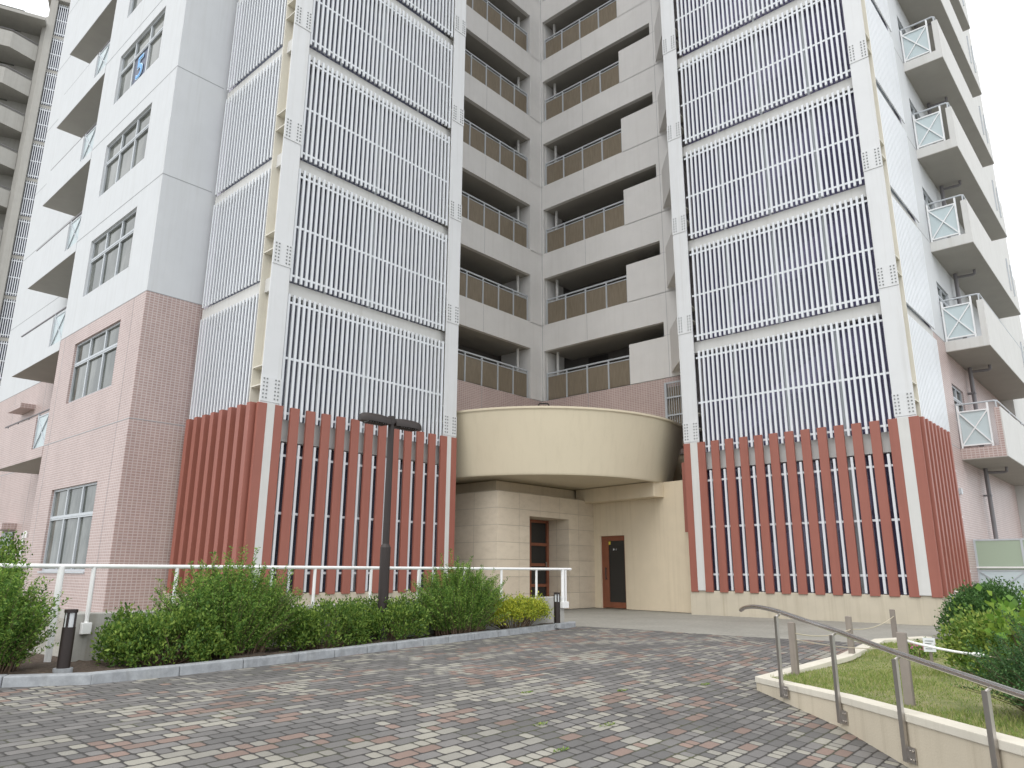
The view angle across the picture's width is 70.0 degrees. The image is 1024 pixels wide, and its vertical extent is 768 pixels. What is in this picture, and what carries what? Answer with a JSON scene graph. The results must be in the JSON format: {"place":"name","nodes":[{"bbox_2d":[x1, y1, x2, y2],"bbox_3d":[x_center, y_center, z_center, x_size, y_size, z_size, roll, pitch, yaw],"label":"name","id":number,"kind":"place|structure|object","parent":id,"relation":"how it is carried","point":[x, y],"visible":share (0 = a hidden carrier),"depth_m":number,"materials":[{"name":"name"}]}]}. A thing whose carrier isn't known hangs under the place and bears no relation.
{"place":"outdoors","nodes":[
{"label":"outdoors","id":0,"kind":"place"},
{"bbox_2d":[0,0,70,383],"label":"distant tower block","id":1,"kind":"structure","parent":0,"point":[31,44],"depth_m":52.29,"materials":[{"name":"grey concrete"}]},
{"bbox_2d":[0,4,23,100],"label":"window","id":2,"kind":"structure","parent":1,"relation":"in","point":[0,4],"depth_m":54.29,"materials":[{"name":"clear glass"}]},
{"bbox_2d":[0,626,907,767],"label":"paving","id":3,"kind":"structure","parent":0,"point":[465,704],"depth_m":5.93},
{"bbox_2d":[0,621,575,687],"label":"kerb","id":4,"kind":"structure","parent":3,"relation":"on","point":[64,679],"depth_m":7.91,"materials":[{"name":"concrete"}]},
{"bbox_2d":[553,592,561,627],"bbox_3d":[0.832,4.177,13.523,0.170,0.625,0.170,-12,-19,40],"label":"bollard light","id":5,"kind":"object","parent":3,"relation":"on","point":[557,623],"visible":0.97,"depth_m":13.47,"materials":[{"name":"metal"}]},
{"bbox_2d":[553,746,568,751],"bbox_3d":[0.335,2.531,5.068,0.069,0.019,0.175,-12,-19,40],"label":"weed","id":6,"kind":"object","parent":3,"relation":"on","point":[566,748],"visible":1,"depth_m":5.08,"materials":[{"name":"green plant"}]},
{"bbox_2d":[755,636,1023,767],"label":"planter wall","id":7,"kind":"structure","parent":3,"relation":"on","point":[937,741],"depth_m":5.54,"materials":[{"name":"beige concrete"}]},
{"bbox_2d":[739,604,1023,767],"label":"handrail","id":8,"kind":"object","parent":7,"relation":"on","point":[909,755],"visible":1,"depth_m":5.41,"materials":[{"name":"silver metal"}]},
{"bbox_2d":[27,607,950,656],"bbox_3d":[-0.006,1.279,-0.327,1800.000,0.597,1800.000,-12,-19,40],"label":"ground","id":9,"kind":"structure","parent":0,"point":[623,618],"depth_m":14.42,"materials":[{"name":"concrete"}]},
{"bbox_2d":[0,529,32,597],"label":"shrub","id":10,"kind":"object","parent":9,"relation":"on","point":[12,544],"visible":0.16,"depth_m":10.73,"materials":[{"name":"green plant"}]},
{"bbox_2d":[2,623,552,674],"bbox_3d":[-2.544,3.607,10.249,2.550,0.072,11.100,-12,-19,40],"label":"soil bed","id":11,"kind":"object","parent":9,"relation":"on","point":[38,665],"visible":0.25,"depth_m":7.79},
{"bbox_2d":[0,549,71,673],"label":"shrub","id":12,"kind":"object","parent":11,"relation":"on","point":[23,625],"visible":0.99,"depth_m":7.08,"materials":[{"name":"green plant"}]},
{"bbox_2d":[52,609,78,672],"bbox_3d":[-4.317,2.511,7.096,0.170,0.625,0.170,-12,-19,40],"label":"bollard light","id":13,"kind":"object","parent":11,"relation":"on","point":[66,644],"visible":0.9,"depth_m":7.06,"materials":[{"name":"metal"}]},
{"bbox_2d":[90,598,243,668],"bbox_3d":[-3.709,2.732,8.007,1.096,0.777,1.502,-12,-19,40],"label":"shrub","id":14,"kind":"object","parent":11,"relation":"on","point":[129,637],"visible":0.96,"depth_m":7.74,"materials":[{"name":"green plant"}]},
{"bbox_2d":[148,545,307,658],"bbox_3d":[-3.316,2.549,8.662,1.077,1.283,1.909,-9,-17,33],"label":"shrub","id":15,"kind":"object","parent":11,"relation":"on","point":[257,626],"visible":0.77,"depth_m":8.49,"materials":[{"name":"green plant"}]},
{"bbox_2d":[0,563,571,661],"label":"handrail","id":16,"kind":"object","parent":11,"relation":"on","point":[86,627],"visible":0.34,"depth_m":8.79,"materials":[{"name":"white metal"}]},
{"bbox_2d":[71,596,563,661],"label":"retaining wall","id":17,"kind":"structure","parent":11,"relation":"on","point":[82,649],"depth_m":8.13,"materials":[{"name":"concrete"}]},
{"bbox_2d":[266,592,375,651],"bbox_3d":[-2.471,3.119,9.644,1.025,0.757,1.979,-12,-19,40],"label":"shrub","id":18,"kind":"object","parent":11,"relation":"on","point":[351,622],"visible":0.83,"depth_m":9.44,"materials":[{"name":"green plant"}]},
{"bbox_2d":[340,589,434,642],"bbox_3d":[-1.751,3.378,10.629,0.957,0.766,1.713,-12,-19,40],"label":"shrub","id":19,"kind":"object","parent":11,"relation":"on","point":[395,618],"visible":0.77,"depth_m":10.47,"materials":[{"name":"green plant"}]},
{"bbox_2d":[358,412,421,639],"bbox_3d":[-1.826,2.070,10.648,0.210,3.260,1.160,-12,-19,40],"label":"street lamp","id":20,"kind":"object","parent":11,"relation":"on","point":[392,422],"visible":0.98,"depth_m":10.67,"materials":[{"name":"brown metal"}]},
{"bbox_2d":[404,548,511,635],"bbox_3d":[-0.832,3.338,11.809,0.895,1.336,2.188,-12,-19,40],"label":"shrub","id":21,"kind":"object","parent":11,"relation":"on","point":[461,604],"visible":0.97,"depth_m":11.55,"materials":[{"name":"green plant"}]},
{"bbox_2d":[488,590,554,629],"bbox_3d":[0.101,3.958,12.817,0.806,0.710,2.038,-12,-19,40],"label":"shrub","id":22,"kind":"object","parent":11,"relation":"on","point":[517,606],"visible":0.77,"depth_m":12.66,"materials":[{"name":"yellow plant"}]},
{"bbox_2d":[0,0,1023,625],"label":"apartment building","id":23,"kind":"structure","parent":9,"relation":"on","point":[700,306],"depth_m":18.72,"materials":[{"name":"white tile"}]},
{"bbox_2d":[0,532,13,556],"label":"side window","id":24,"kind":"structure","parent":23,"relation":"in","point":[2,535],"depth_m":23.77,"materials":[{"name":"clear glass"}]},
{"bbox_2d":[37,482,96,572],"bbox_3d":[-10.395,3.401,17.179,3.090,2.005,0.160,-12,-19,40],"label":"window","id":25,"kind":"structure","parent":23,"relation":"in","point":[69,528],"depth_m":17.28,"materials":[{"name":"glass"}]},
{"bbox_2d":[68,321,120,402],"bbox_3d":[-10.352,-0.490,18.201,3.050,1.620,0.086,-12,-19,40],"label":"window","id":26,"kind":"structure","parent":23,"relation":"in","point":[95,356],"depth_m":18.27,"materials":[{"name":"glass"}]},
{"bbox_2d":[86,209,136,294],"bbox_3d":[-10.338,-3.348,18.931,3.050,1.620,0.086,-12,-19,40],"label":"window","id":27,"kind":"structure","parent":23,"relation":"in","point":[111,252],"depth_m":19.01,"materials":[{"name":"glass"}]},
{"bbox_2d":[101,106,151,194],"bbox_3d":[-10.325,-6.206,19.661,3.050,1.620,0.086,-12,-19,40],"label":"window","id":28,"kind":"structure","parent":23,"relation":"in","point":[128,150],"depth_m":19.75,"materials":[{"name":"glass"}]},
{"bbox_2d":[130,0,141,13],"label":"window","id":29,"kind":"structure","parent":23,"relation":"in","point":[135,3],"depth_m":21.93,"materials":[{"name":"glass"}]},
{"bbox_2d":[132,48,147,84],"bbox_3d":[-10.318,-8.816,20.314,0.920,0.940,0.047,-12,-19,40],"label":"number sign","id":30,"kind":"object","parent":23,"relation":"attached to","point":[140,66],"visible":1,"depth_m":20.30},
{"bbox_2d":[116,11,164,101],"bbox_3d":[-10.311,-9.065,20.391,3.050,1.620,0.086,-12,-19,40],"label":"window","id":31,"kind":"structure","parent":23,"relation":"in","point":[151,40],"depth_m":20.57,"materials":[{"name":"glass"}]},
{"bbox_2d":[530,519,548,596],"bbox_3d":[0.493,4.988,20.331,0.120,2.420,1.670,-12,-19,40],"label":"door","id":32,"kind":"structure","parent":23,"relation":"in","point":[539,529],"depth_m":20.73,"materials":[{"name":"brown wood"}]},
{"bbox_2d":[588,354,607,392],"bbox_3d":[3.318,-0.169,27.973,0.900,1.880,0.040,-12,-19,40],"label":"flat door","id":33,"kind":"structure","parent":23,"relation":"in","point":[602,357],"depth_m":28.12,"materials":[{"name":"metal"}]},
{"bbox_2d":[601,536,626,608],"bbox_3d":[2.911,5.334,20.783,0.115,1.995,0.936,12,-18,-38],"label":"door","id":34,"kind":"structure","parent":23,"relation":"in","point":[613,547],"depth_m":20.81,"materials":[{"name":"brown wood"}]},
{"bbox_2d":[898,22,910,60],"bbox_3d":[12.354,-10.816,23.151,0.086,1.050,1.400,-12,-19,40],"label":"window","id":35,"kind":"structure","parent":23,"relation":"in","point":[899,26],"depth_m":23.11,"materials":[{"name":"glass"}]},
{"bbox_2d":[910,104,918,130],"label":"window","id":36,"kind":"structure","parent":23,"relation":"in","point":[912,110],"depth_m":22.46,"materials":[{"name":"glass"}]},
{"bbox_2d":[923,191,932,223],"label":"window","id":37,"kind":"structure","parent":23,"relation":"in","point":[926,199],"depth_m":21.75,"materials":[{"name":"glass"}]},
{"bbox_2d":[937,285,947,317],"bbox_3d":[12.313,-2.241,20.961,0.086,1.050,1.400,-12,-19,40],"label":"window","id":38,"kind":"structure","parent":23,"relation":"in","point":[942,296],"depth_m":21.04,"materials":[{"name":"glass"}]},
{"bbox_2d":[952,386,963,420],"bbox_3d":[12.300,0.617,20.231,0.086,1.050,1.400,-12,-19,40],"label":"window","id":39,"kind":"structure","parent":23,"relation":"in","point":[957,396],"depth_m":20.34,"materials":[{"name":"glass"}]},
{"bbox_2d":[889,609,896,637],"bbox_3d":[5.882,3.769,11.258,0.068,0.582,0.068,-12,-19,40],"label":"stake","id":40,"kind":"object","parent":9,"relation":"on","point":[893,622],"visible":0.56,"depth_m":11.26,"materials":[{"name":"brown wood"}]},
{"bbox_2d":[973,538,1023,603],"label":"glass screen","id":41,"kind":"object","parent":9,"relation":"on","point":[999,557],"visible":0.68,"depth_m":18.15,"materials":[{"name":"glass"}]},
{"bbox_2d":[0,0,1023,336],"label":"sky","id":42,"kind":"structure","parent":0,"point":[996,30],"materials":[{"name":"white"}]},
{"bbox_2d":[770,639,1023,738],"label":"lawn","id":43,"kind":"structure","parent":0,"point":[957,703],"depth_m":6.82,"materials":[{"name":"plant"}]},
{"bbox_2d":[787,622,799,675],"bbox_3d":[3.079,2.934,7.992,0.068,0.637,0.068,-12,-19,40],"label":"stake","id":44,"kind":"object","parent":43,"relation":"on","point":[794,658],"visible":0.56,"depth_m":7.98,"materials":[{"name":"grey wood"}]},
{"bbox_2d":[796,629,850,636],"bbox_3d":[3.729,2.958,8.716,0.012,0.096,1.902,-12,-19,39],"label":"rope","id":45,"kind":"object","parent":44,"relation":"attached to","point":[817,635],"visible":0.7,"depth_m":8.45,"materials":[{"name":"beige fabric"}]},
{"bbox_2d":[796,639,897,648],"bbox_3d":[3.227,2.544,7.164,0.007,0.083,1.719,2,-14,-8],"label":"rope","id":46,"kind":"object","parent":44,"relation":"attached to","point":[842,646],"visible":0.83,"depth_m":7.12,"materials":[{"name":"beige fabric"}]},
{"bbox_2d":[845,616,855,659],"bbox_3d":[4.354,3.295,9.410,0.068,0.592,0.068,-12,-19,40],"label":"stake","id":47,"kind":"object","parent":43,"relation":"on","point":[848,624],"visible":0.55,"depth_m":9.41,"materials":[{"name":"brown wood"}]},
{"bbox_2d":[853,616,893,629],"bbox_3d":[5.137,3.389,10.361,0.012,0.105,2.395,-11,-18,37],"label":"rope","id":48,"kind":"object","parent":47,"relation":"attached to","point":[874,626],"visible":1,"depth_m":10.31,"materials":[{"name":"beige fabric"}]},
{"bbox_2d":[896,632,915,705],"bbox_3d":[3.367,2.482,6.245,0.072,0.692,0.072,-12,-19,40],"label":"stake","id":49,"kind":"object","parent":43,"relation":"on","point":[906,677],"visible":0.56,"depth_m":6.23,"materials":[{"name":"grey wood"}]},
{"bbox_2d":[907,640,1022,661],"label":"rope","id":50,"kind":"object","parent":49,"relation":"attached to","point":[934,647],"visible":0.73,"depth_m":6.17,"materials":[{"name":"white fabric"}]},
{"bbox_2d":[897,636,943,659],"bbox_3d":[5.184,3.404,9.324,0.561,0.370,0.578,-12,-19,40],"label":"flowering plant","id":51,"kind":"object","parent":43,"relation":"on","point":[912,650],"visible":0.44,"depth_m":9.27,"materials":[{"name":"green plant"}]},
{"bbox_2d":[922,638,935,661],"bbox_3d":[5.036,3.238,8.807,0.130,0.350,0.042,-7,-16,27],"label":"plant label","id":52,"kind":"object","parent":43,"relation":"on","point":[929,641],"visible":0.75,"depth_m":8.81,"materials":[{"name":"white plastic"}]},
{"bbox_2d":[930,597,1023,675],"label":"shrub","id":53,"kind":"object","parent":43,"relation":"on","point":[968,627],"visible":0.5,"depth_m":8.00,"materials":[{"name":"green plant"}]},
{"bbox_2d":[934,576,1023,636],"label":"shrub","id":54,"kind":"object","parent":43,"relation":"on","point":[974,597],"visible":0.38,"depth_m":11.28,"materials":[{"name":"green plant"}]},
{"bbox_2d":[950,607,1023,711],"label":"shrub","id":55,"kind":"object","parent":43,"relation":"on","point":[1002,674],"visible":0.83,"depth_m":5.67,"materials":[{"name":"green plant"}]},
{"bbox_2d":[975,583,1023,648],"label":"shrub","id":56,"kind":"object","parent":43,"relation":"on","point":[1008,607],"visible":0.76,"depth_m":7.57,"materials":[{"name":"green plant"}]}
]}

